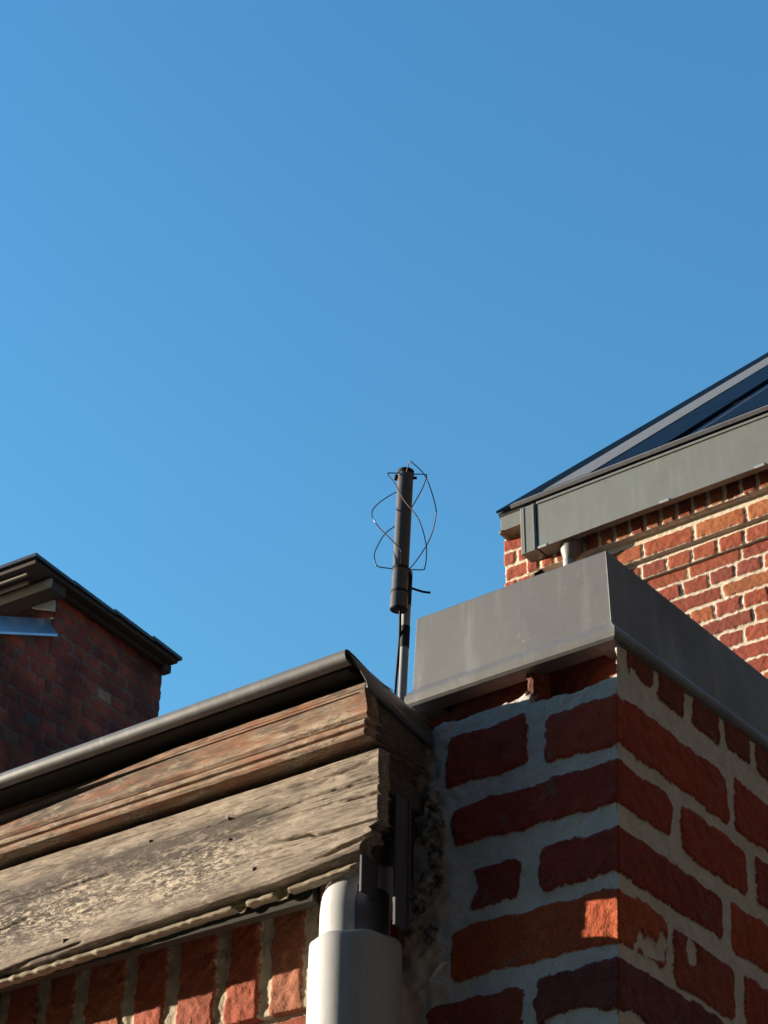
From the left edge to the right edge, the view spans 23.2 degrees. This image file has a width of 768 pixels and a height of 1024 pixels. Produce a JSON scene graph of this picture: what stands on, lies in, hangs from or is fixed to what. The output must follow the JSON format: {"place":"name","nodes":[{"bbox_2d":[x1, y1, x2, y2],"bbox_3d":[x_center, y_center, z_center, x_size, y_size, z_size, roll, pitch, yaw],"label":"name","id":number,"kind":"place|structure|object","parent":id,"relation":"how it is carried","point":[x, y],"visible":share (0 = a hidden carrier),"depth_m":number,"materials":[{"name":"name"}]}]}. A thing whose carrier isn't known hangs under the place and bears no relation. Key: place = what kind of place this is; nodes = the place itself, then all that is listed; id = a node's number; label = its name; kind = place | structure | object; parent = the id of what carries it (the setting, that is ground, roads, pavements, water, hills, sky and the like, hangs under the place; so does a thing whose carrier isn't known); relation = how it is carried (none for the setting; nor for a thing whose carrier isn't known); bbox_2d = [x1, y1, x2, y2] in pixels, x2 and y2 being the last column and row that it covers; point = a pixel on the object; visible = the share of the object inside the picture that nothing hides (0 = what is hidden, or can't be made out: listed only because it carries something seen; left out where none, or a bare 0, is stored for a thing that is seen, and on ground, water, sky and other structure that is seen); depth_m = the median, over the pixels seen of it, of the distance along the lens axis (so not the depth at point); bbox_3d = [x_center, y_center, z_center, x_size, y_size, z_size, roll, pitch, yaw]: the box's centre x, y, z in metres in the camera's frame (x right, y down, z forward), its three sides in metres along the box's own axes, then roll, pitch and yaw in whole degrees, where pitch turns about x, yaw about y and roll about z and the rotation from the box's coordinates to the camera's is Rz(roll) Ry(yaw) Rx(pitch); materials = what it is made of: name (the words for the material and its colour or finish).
{"place":"outdoors","nodes":[
{"label":"outdoors","id":0,"kind":"place"},
{"bbox_2d":[0,553,181,772],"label":"old brick building","id":1,"kind":"structure","parent":0,"point":[80,664],"depth_m":10.27,"materials":[{"name":"dark slate"},{"name":"brick"},{"name":"weathered wood"}]},
{"bbox_2d":[0,0,767,715],"label":"sky","id":2,"kind":"structure","parent":0,"point":[262,262],"materials":[{"name":"blue"}]},
{"label":"ground","id":3,"kind":"structure","parent":0,"visible":0},
{"bbox_2d":[0,649,434,1023],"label":"outbuilding","id":4,"kind":"structure","parent":3,"relation":"on","point":[185,865],"depth_m":2.27,"materials":[{"name":"wood"}]},
{"bbox_2d":[306,864,401,1023],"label":"downpipe","id":5,"kind":"object","parent":4,"relation":"attached to","point":[355,965],"visible":0.95,"depth_m":2.05,"materials":[{"name":"grey plastic"}]},
{"bbox_2d":[359,794,410,930],"bbox_3d":[0.001,0.395,2.113,0.059,0.157,0.024,5,-35,-6],"label":"metal strip","id":6,"kind":"object","parent":4,"relation":"attached to","point":[368,885],"visible":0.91,"depth_m":2.10,"materials":[{"name":"black metal"}]},
{"bbox_2d":[371,461,436,701],"bbox_3d":[0.027,0.606,4.332,0.177,1.711,0.147,-22,-40,30],"label":"helical antenna","id":7,"kind":"object","parent":4,"relation":"on","point":[402,588],"visible":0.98,"depth_m":4.63,"materials":[{"name":"plastic"}]},
{"bbox_2d":[402,551,767,1023],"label":"brick pier","id":8,"kind":"structure","parent":3,"relation":"on","point":[591,844],"depth_m":2.15,"materials":[{"name":"red brick"}]},
{"bbox_2d":[496,352,767,678],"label":"brick house","id":9,"kind":"structure","parent":3,"relation":"on","point":[671,505],"depth_m":7.88,"materials":[{"name":"red brick"}]},
{"bbox_2d":[560,540,582,565],"bbox_3d":[0.770,2.648,6.401,0.103,6.077,0.104,-22,-40,30],"label":"house downpipe","id":10,"kind":"object","parent":9,"relation":"attached to","point":[571,550],"visible":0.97,"depth_m":8.06,"materials":[{"name":"grey metal"}]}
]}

